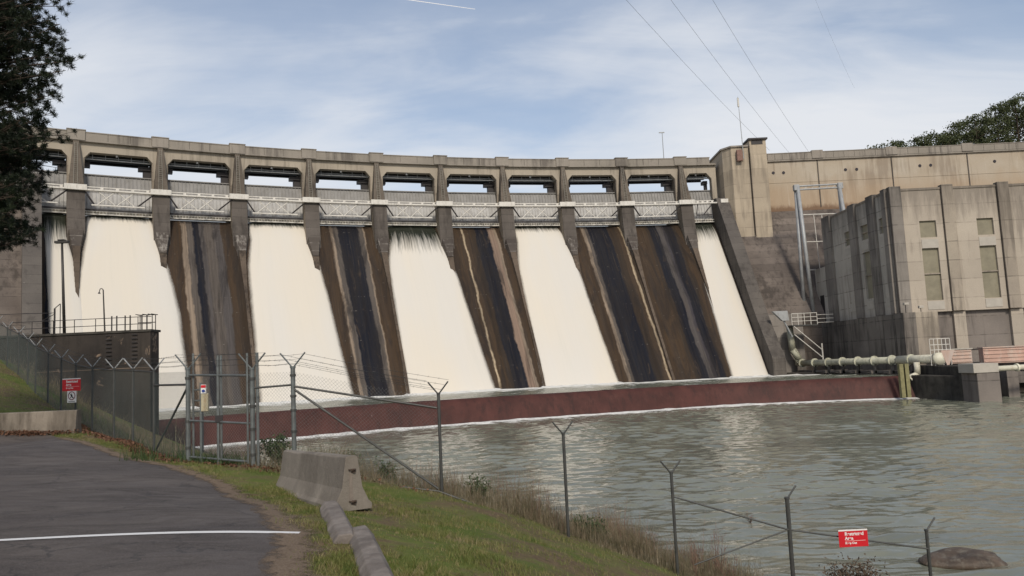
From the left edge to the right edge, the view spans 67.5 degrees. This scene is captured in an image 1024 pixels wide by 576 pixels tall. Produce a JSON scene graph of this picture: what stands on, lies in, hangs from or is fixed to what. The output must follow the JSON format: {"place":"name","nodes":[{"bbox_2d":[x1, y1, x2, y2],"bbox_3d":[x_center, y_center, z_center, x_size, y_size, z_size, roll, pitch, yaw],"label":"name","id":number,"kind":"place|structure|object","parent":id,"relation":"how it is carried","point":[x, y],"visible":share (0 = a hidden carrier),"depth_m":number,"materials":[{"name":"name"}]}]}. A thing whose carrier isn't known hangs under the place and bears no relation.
{"place":"outdoors","nodes":[
{"label":"outdoors","id":0,"kind":"place"},
{"bbox_2d":[0,362,89,429],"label":"bank grass","id":1,"kind":"structure","parent":0,"point":[18,378],"depth_m":32.50,"materials":[{"name":"green plant"}]},
{"bbox_2d":[0,359,691,575],"bbox_3d":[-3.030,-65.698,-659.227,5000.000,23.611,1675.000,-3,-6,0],"label":"ground","id":2,"kind":"structure","parent":0,"point":[254,478],"depth_m":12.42,"materials":[{"name":"green plant"}]},
{"bbox_2d":[0,0,85,251],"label":"pine tree","id":3,"kind":"object","parent":2,"relation":"on","point":[16,37],"visible":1,"depth_m":20.59,"materials":[{"name":"green plant"}]},
{"bbox_2d":[0,429,95,436],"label":"leaf pile","id":4,"kind":"object","parent":2,"relation":"on","point":[23,432],"visible":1,"depth_m":22.69,"materials":[{"name":"brown plant"}]},
{"bbox_2d":[0,313,160,434],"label":"approach wall","id":5,"kind":"structure","parent":2,"relation":"on","point":[129,344],"depth_m":67.92,"materials":[{"name":"black concrete"}]},
{"bbox_2d":[0,304,60,333],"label":"railing","id":6,"kind":"object","parent":5,"relation":"on","point":[54,314],"visible":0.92,"depth_m":68.88,"materials":[{"name":"metal"}]},
{"bbox_2d":[54,239,69,332],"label":"street lamp","id":7,"kind":"object","parent":5,"relation":"on","point":[61,241],"visible":0.96,"depth_m":69.73,"materials":[{"name":"grey metal"}]},
{"bbox_2d":[98,288,105,330],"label":"street lamp","id":8,"kind":"object","parent":5,"relation":"on","point":[103,308],"visible":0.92,"depth_m":69.27,"materials":[{"name":"grey metal"}]},
{"bbox_2d":[0,316,195,457],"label":"chain link fence","id":9,"kind":"object","parent":2,"relation":"on","point":[75,404],"visible":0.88,"depth_m":24.88,"materials":[{"name":"grey metal"}]},
{"bbox_2d":[62,378,80,390],"bbox_3d":[-15.795,3.465,27.459,0.793,0.447,0.010,-4,-6,14],"label":"warning sign","id":10,"kind":"object","parent":9,"relation":"attached to","point":[71,384],"visible":1,"depth_m":27.45,"materials":[{"name":"red metal"}]},
{"bbox_2d":[67,391,75,402],"bbox_3d":[-15.763,3.889,27.413,0.392,0.421,0.040,-4,-6,15],"label":"prohibition sign","id":11,"kind":"object","parent":9,"relation":"attached to","point":[71,396],"visible":1,"depth_m":27.41,"materials":[{"name":"white metal"}]},
{"bbox_2d":[5,349,231,458],"bbox_3d":[-18.507,7.087,38.664,13.284,9.478,43.929,1,-7,-30],"label":"bank brush","id":12,"kind":"object","parent":2,"relation":"on","point":[101,427],"visible":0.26,"depth_m":38.15,"materials":[{"name":"plant"}]},
{"bbox_2d":[0,433,285,575],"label":"parking lot","id":13,"kind":"structure","parent":2,"relation":"on","point":[50,485],"depth_m":10.11,"materials":[{"name":"grey asphalt"}]},
{"bbox_2d":[0,410,81,433],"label":"concrete barrier","id":14,"kind":"object","parent":13,"relation":"on","point":[64,420],"visible":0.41,"depth_m":23.01,"materials":[{"name":"grey concrete"}]},
{"bbox_2d":[0,531,299,540],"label":"road marking","id":15,"kind":"object","parent":13,"relation":"on","point":[150,533],"visible":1,"depth_m":8.98,"materials":[{"name":"white paint"}]},
{"bbox_2d":[58,438,324,575],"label":"soil verge","id":16,"kind":"structure","parent":2,"relation":"on","point":[279,567],"depth_m":9.12,"materials":[{"name":"soil"},{"name":"dry grass"}]},
{"bbox_2d":[175,352,265,468],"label":"fence gate","id":17,"kind":"structure","parent":2,"relation":"on","point":[219,421],"depth_m":17.28,"materials":[{"name":"metal"}]},
{"bbox_2d":[199,383,208,460],"bbox_3d":[-7.070,3.233,17.575,0.213,2.114,0.109,-3,-6,0],"label":"warning sign","id":18,"kind":"object","parent":17,"relation":"attached to","point":[202,388],"visible":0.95,"depth_m":17.61,"materials":[{"name":"metal"}]},
{"bbox_2d":[119,435,383,479],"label":"tall green weeds","id":19,"kind":"object","parent":2,"relation":"on","point":[143,457],"visible":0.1,"depth_m":17.68,"materials":[{"name":"green plant"}]},
{"bbox_2d":[81,423,428,490],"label":"leaf litter","id":20,"kind":"object","parent":2,"relation":"on","point":[109,438],"visible":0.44,"depth_m":19.66,"materials":[{"name":"brown plant"}]},
{"bbox_2d":[260,431,291,466],"bbox_3d":[-5.469,3.733,17.789,0.808,0.978,0.841,-3,-6,0],"label":"shrub","id":21,"kind":"object","parent":2,"relation":"on","point":[270,446],"visible":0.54,"depth_m":17.65,"materials":[{"name":"green plant"}]},
{"bbox_2d":[276,450,371,510],"bbox_3d":[-3.341,3.219,13.082,0.606,1.010,4.098,1,-7,-30],"label":"concrete barrier","id":22,"kind":"object","parent":2,"relation":"on","point":[315,478],"visible":0.85,"depth_m":12.13,"materials":[{"name":"grey concrete"}]},
{"bbox_2d":[320,500,352,543],"bbox_3d":[-2.241,3.012,9.790,0.310,0.254,2.418,-1,-6,-18],"label":"kerb stone","id":23,"kind":"object","parent":2,"relation":"on","point":[335,518],"visible":0.7,"depth_m":9.31,"materials":[{"name":"concrete"}]},
{"bbox_2d":[349,525,393,575],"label":"kerb stone","id":24,"kind":"object","parent":2,"relation":"on","point":[371,560],"visible":0.79,"depth_m":7.71,"materials":[{"name":"concrete"}]},
{"bbox_2d":[375,455,397,484],"bbox_3d":[-2.991,4.381,18.142,0.851,0.811,0.875,-3,-6,0],"label":"shrub","id":25,"kind":"object","parent":2,"relation":"on","point":[387,470],"visible":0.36,"depth_m":18.24,"materials":[{"name":"green plant"}]},
{"bbox_2d":[240,459,693,575],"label":"bank weeds","id":26,"kind":"object","parent":2,"relation":"on","point":[495,509],"visible":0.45,"depth_m":16.23,"materials":[{"name":"plant"}]},
{"bbox_2d":[458,473,490,499],"bbox_3d":[-0.811,4.773,18.091,0.820,0.827,0.752,-7,-7,40],"label":"shrub","id":27,"kind":"object","parent":2,"relation":"on","point":[481,488],"visible":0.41,"depth_m":18.07,"materials":[{"name":"green plant"}]},
{"bbox_2d":[0,122,1023,406],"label":"dam","id":28,"kind":"structure","parent":2,"relation":"on","point":[640,270],"depth_m":146.33,"materials":[{"name":"concrete"}]},
{"bbox_2d":[42,213,82,333],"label":"waterfall","id":29,"kind":"structure","parent":28,"relation":"attached to","point":[54,224],"depth_m":117.71,"materials":[{"name":"white liquid"}]},
{"bbox_2d":[79,216,185,408],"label":"waterfall","id":30,"kind":"structure","parent":28,"relation":"attached to","point":[124,270],"depth_m":121.44,"materials":[{"name":"white liquid"}]},
{"bbox_2d":[249,223,352,401],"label":"waterfall","id":31,"kind":"structure","parent":28,"relation":"attached to","point":[292,315],"depth_m":128.57,"materials":[{"name":"white liquid"}]},
{"bbox_2d":[388,226,493,393],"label":"waterfall","id":32,"kind":"structure","parent":28,"relation":"attached to","point":[438,337],"depth_m":136.55,"materials":[{"name":"white liquid"}]},
{"bbox_2d":[515,227,617,385],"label":"waterfall","id":33,"kind":"structure","parent":28,"relation":"attached to","point":[571,347],"depth_m":142.93,"materials":[{"name":"white liquid"}]},
{"bbox_2d":[695,223,767,375],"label":"waterfall","id":34,"kind":"structure","parent":28,"relation":"attached to","point":[742,351],"depth_m":146.94,"materials":[{"name":"white liquid"}]},
{"bbox_2d":[736,97,743,161],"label":"mast","id":35,"kind":"object","parent":28,"relation":"on","point":[739,156],"visible":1,"depth_m":161.11,"materials":[{"name":"grey metal"}]},
{"bbox_2d":[772,311,828,358],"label":"service platform","id":36,"kind":"structure","parent":28,"relation":"attached to","point":[783,316],"depth_m":139.34,"materials":[{"name":"white paint"}]},
{"bbox_2d":[793,182,844,312],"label":"gantry","id":37,"kind":"object","parent":28,"relation":"on","point":[798,205],"visible":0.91,"depth_m":149.43,"materials":[{"name":"grey metal"}]},
{"bbox_2d":[803,213,835,269],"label":"conduit frame","id":38,"kind":"object","parent":28,"relation":"attached to","point":[816,241],"visible":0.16,"depth_m":151.62,"materials":[{"name":"white paint"}]},
{"bbox_2d":[237,426,795,575],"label":"dry weeds","id":39,"kind":"object","parent":2,"relation":"on","point":[642,551],"visible":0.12,"depth_m":17.13,"materials":[{"name":"plant"}]},
{"bbox_2d":[368,436,728,575],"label":"reddish stalks","id":40,"kind":"object","parent":2,"relation":"on","point":[564,508],"visible":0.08,"depth_m":18.15,"materials":[{"name":"brown plant"}]},
{"bbox_2d":[241,352,934,575],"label":"chain link fence","id":41,"kind":"object","parent":2,"relation":"on","point":[293,410],"visible":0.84,"depth_m":16.42,"materials":[{"name":"metal"}]},
{"bbox_2d":[838,529,868,546],"bbox_3d":[7.185,5.264,16.122,0.616,0.356,0.010,-3,-6,-1],"label":"warning sign","id":42,"kind":"object","parent":41,"relation":"attached to","point":[853,538],"visible":1,"depth_m":16.12,"materials":[{"name":"red metal"}]},
{"bbox_2d":[569,514,607,539],"bbox_3d":[1.818,5.540,17.734,0.954,0.739,0.877,-1,-6,-15],"label":"shrub","id":43,"kind":"object","parent":2,"relation":"on","point":[589,519],"visible":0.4,"depth_m":17.68,"materials":[{"name":"green plant"}]},
{"bbox_2d":[634,529,740,573],"bbox_3d":[3.398,9.123,25.203,9.523,1.862,16.378,-3,-6,0],"label":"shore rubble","id":44,"kind":"object","parent":2,"relation":"on","point":[653,534],"visible":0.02,"depth_m":30.35,"materials":[{"name":"stone"}]},
{"bbox_2d":[687,538,703,575],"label":"sapling","id":45,"kind":"object","parent":2,"relation":"on","point":[695,547],"visible":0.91,"depth_m":17.09,"materials":[{"name":"brown plant"}]},
{"bbox_2d":[711,527,727,575],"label":"sapling","id":46,"kind":"object","parent":2,"relation":"on","point":[717,550],"visible":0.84,"depth_m":17.25,"materials":[{"name":"brown plant"}]},
{"bbox_2d":[716,553,742,575],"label":"sapling","id":47,"kind":"object","parent":2,"relation":"on","point":[729,567],"visible":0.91,"depth_m":16.95,"materials":[{"name":"brown plant"}]},
{"bbox_2d":[818,552,889,575],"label":"brush","id":48,"kind":"object","parent":2,"relation":"on","point":[840,572],"visible":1,"depth_m":15.61,"materials":[{"name":"brown plant"}]},
{"bbox_2d":[815,181,1023,374],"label":"powerhouse","id":49,"kind":"structure","parent":2,"relation":"on","point":[950,257],"depth_m":120.15,"materials":[{"name":"concrete"}]},
{"bbox_2d":[820,295,825,319],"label":"annex door","id":50,"kind":"structure","parent":49,"relation":"in","point":[822,300],"depth_m":146.68,"materials":[{"name":"paint"}]},
{"bbox_2d":[845,232,849,245],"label":"window","id":51,"kind":"structure","parent":49,"relation":"in","point":[847,234],"depth_m":136.65,"materials":[{"name":"glass"}]},
{"bbox_2d":[862,225,867,240],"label":"window","id":52,"kind":"structure","parent":49,"relation":"in","point":[865,232],"depth_m":129.97,"materials":[{"name":"glass"}]},
{"bbox_2d":[786,327,945,397],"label":"pipeline","id":53,"kind":"object","parent":49,"relation":"attached to","point":[903,372],"visible":0.96,"depth_m":117.03,"materials":[{"name":"green paint"}]},
{"bbox_2d":[865,252,873,298],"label":"window","id":54,"kind":"structure","parent":49,"relation":"in","point":[867,255],"depth_m":129.25,"materials":[{"name":"glass"}]},
{"bbox_2d":[903,302,923,311],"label":"floodlight","id":55,"kind":"object","parent":49,"relation":"on","point":[920,307],"visible":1,"depth_m":115.86,"materials":[{"name":"metal"}]},
{"bbox_2d":[919,221,935,237],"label":"window","id":56,"kind":"structure","parent":49,"relation":"in","point":[927,228],"depth_m":120.54,"materials":[{"name":"glass"}]},
{"bbox_2d":[922,248,941,300],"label":"window","id":57,"kind":"structure","parent":49,"relation":"in","point":[932,273],"depth_m":119.80,"materials":[{"name":"glass"}]},
{"bbox_2d":[976,218,992,234],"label":"window","id":58,"kind":"structure","parent":49,"relation":"in","point":[984,225],"depth_m":120.54,"materials":[{"name":"glass"}]},
{"bbox_2d":[979,246,999,297],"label":"window","id":59,"kind":"structure","parent":49,"relation":"in","point":[989,270],"depth_m":119.80,"materials":[{"name":"glass"}]},
{"bbox_2d":[85,215,665,227],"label":"reservoir","id":60,"kind":"object","parent":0,"point":[453,227],"depth_m":194.74,"materials":[{"name":"liquid"}]},
{"bbox_2d":[411,0,471,8],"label":"contrail","id":61,"kind":"object","parent":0,"point":[439,4],"visible":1,"depth_m":6260.20,"materials":[{"name":"white"}]},
{"bbox_2d":[0,0,1023,192],"label":"sky","id":62,"kind":"structure","parent":0,"point":[513,79],"materials":[{"name":"blue"}]},
{"bbox_2d":[159,374,895,419],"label":"stilling basin water","id":63,"kind":"structure","parent":0,"point":[505,392],"depth_m":113.02,"materials":[{"name":"white liquid"}]},
{"bbox_2d":[159,406,199,409],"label":"spray","id":64,"kind":"object","parent":63,"relation":"on","point":[178,408],"visible":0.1,"depth_m":109.59,"materials":[{"name":"liquid"}]},
{"bbox_2d":[255,397,359,403],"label":"spray","id":65,"kind":"object","parent":63,"relation":"on","point":[304,400],"visible":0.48,"depth_m":117.47,"materials":[{"name":"liquid"}]},
{"bbox_2d":[405,388,501,394],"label":"spray","id":66,"kind":"object","parent":63,"relation":"on","point":[455,391],"visible":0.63,"depth_m":126.24,"materials":[{"name":"liquid"}]},
{"bbox_2d":[542,382,622,386],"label":"spray","id":67,"kind":"object","parent":63,"relation":"on","point":[585,384],"visible":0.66,"depth_m":131.92,"materials":[{"name":"liquid"}]},
{"bbox_2d":[730,374,771,377],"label":"spray","id":68,"kind":"object","parent":63,"relation":"on","point":[750,376],"visible":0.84,"depth_m":136.28,"materials":[{"name":"liquid"}]},
{"bbox_2d":[198,391,1023,575],"bbox_3d":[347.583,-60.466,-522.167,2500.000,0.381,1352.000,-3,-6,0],"label":"river","id":69,"kind":"structure","parent":0,"point":[902,471],"depth_m":48.27,"materials":[{"name":"liquid"}]},
{"bbox_2d":[159,376,915,445],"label":"weir","id":70,"kind":"object","parent":69,"relation":"in","point":[480,409],"visible":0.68,"depth_m":101.76,"materials":[{"name":"red concrete"}]},
{"bbox_2d":[195,397,919,447],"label":"foam line","id":71,"kind":"object","parent":69,"relation":"on","point":[397,428],"visible":0.79,"depth_m":100.97,"materials":[{"name":"white liquid"}]},
{"bbox_2d":[888,361,1023,401],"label":"tailrace deck","id":72,"kind":"structure","parent":69,"relation":"in","point":[976,381],"depth_m":100.25,"materials":[{"name":"concrete"}]},
{"bbox_2d":[929,338,953,365],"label":"handrail","id":73,"kind":"object","parent":72,"relation":"on","point":[947,354],"visible":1,"depth_m":104.20,"materials":[{"name":"white metal"}]},
{"bbox_2d":[950,348,972,363],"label":"stoplog","id":74,"kind":"object","parent":72,"relation":"on","point":[962,355],"visible":0.69,"depth_m":105.27,"materials":[{"name":"pink paint"}]},
{"bbox_2d":[977,345,1023,362],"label":"stoplog","id":75,"kind":"object","parent":72,"relation":"on","point":[1004,354],"visible":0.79,"depth_m":105.28,"materials":[{"name":"red paint"}]},
{"bbox_2d":[998,363,1023,370],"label":"water pipe","id":76,"kind":"object","parent":72,"relation":"attached to","point":[1016,367],"visible":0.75,"depth_m":96.20,"materials":[{"name":"white metal"}]},
{"bbox_2d":[918,547,1007,569],"bbox_3d":[15.044,9.164,25.533,2.774,0.774,1.472,-3,-6,0],"label":"boulder","id":77,"kind":"object","parent":69,"relation":"in","point":[959,558],"visible":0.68,"depth_m":25.23,"materials":[{"name":"grey stone"}]},
{"bbox_2d":[628,2,766,147],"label":"power line","id":78,"kind":"object","parent":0,"point":[705,85],"visible":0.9,"depth_m":149.10,"materials":[{"name":"grey metal"}]},
{"bbox_2d":[671,0,785,148],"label":"power line","id":79,"kind":"object","parent":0,"point":[724,71],"visible":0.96,"depth_m":138.69,"materials":[{"name":"grey metal"}]},
{"bbox_2d":[713,1,808,151],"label":"power line","id":80,"kind":"object","parent":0,"point":[753,66],"visible":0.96,"depth_m":137.04,"materials":[{"name":"grey metal"}]},
{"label":"hill","id":81,"kind":"structure","parent":0,"visible":0},
{"bbox_2d":[865,140,888,148],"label":"hill tree","id":82,"kind":"object","parent":81,"relation":"on","point":[875,147],"visible":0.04,"depth_m":207.03,"materials":[{"name":"green plant"}]},
{"bbox_2d":[884,139,911,147],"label":"hill tree","id":83,"kind":"object","parent":81,"relation":"on","point":[898,143],"visible":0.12,"depth_m":210.78,"materials":[{"name":"green plant"}]},
{"bbox_2d":[907,135,933,146],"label":"hill tree","id":84,"kind":"object","parent":81,"relation":"on","point":[916,141],"visible":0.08,"depth_m":209.11,"materials":[{"name":"green plant"}]},
{"bbox_2d":[913,130,947,146],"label":"hill tree","id":85,"kind":"object","parent":81,"relation":"on","point":[928,136],"visible":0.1,"depth_m":213.55,"materials":[{"name":"green plant"}]},
{"bbox_2d":[929,134,962,145],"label":"hill tree","id":86,"kind":"object","parent":81,"relation":"on","point":[943,140],"visible":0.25,"depth_m":207.01,"materials":[{"name":"green plant"}]},
{"bbox_2d":[935,122,979,145],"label":"hill tree","id":87,"kind":"object","parent":81,"relation":"on","point":[957,132],"visible":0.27,"depth_m":213.00,"materials":[{"name":"green plant"}]},
{"bbox_2d":[950,117,988,144],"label":"hill tree","id":88,"kind":"object","parent":81,"relation":"on","point":[963,122],"visible":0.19,"depth_m":217.10,"materials":[{"name":"green plant"}]},
{"bbox_2d":[949,113,1002,143],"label":"hill tree","id":89,"kind":"object","parent":81,"relation":"on","point":[973,117],"visible":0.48,"depth_m":209.46,"materials":[{"name":"green plant"}]},
{"bbox_2d":[969,117,1008,143],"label":"hill tree","id":90,"kind":"object","parent":81,"relation":"on","point":[979,122],"visible":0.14,"depth_m":218.73,"materials":[{"name":"green plant"}]},
{"bbox_2d":[977,102,1020,142],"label":"hill tree","id":91,"kind":"object","parent":81,"relation":"on","point":[1005,131],"visible":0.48,"depth_m":213.09,"materials":[{"name":"green plant"}]},
{"bbox_2d":[991,106,1023,142],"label":"hill tree","id":92,"kind":"object","parent":81,"relation":"on","point":[999,114],"visible":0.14,"depth_m":223.33,"materials":[{"name":"green plant"}]},
{"bbox_2d":[992,93,1023,142],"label":"hill tree","id":93,"kind":"object","parent":81,"relation":"on","point":[1012,101],"visible":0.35,"depth_m":216.73,"materials":[{"name":"green plant"}]},
{"bbox_2d":[1009,92,1023,141],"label":"hill tree","id":94,"kind":"object","parent":81,"relation":"on","point":[1020,121],"visible":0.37,"depth_m":224.03,"materials":[{"name":"green plant"}]}
]}

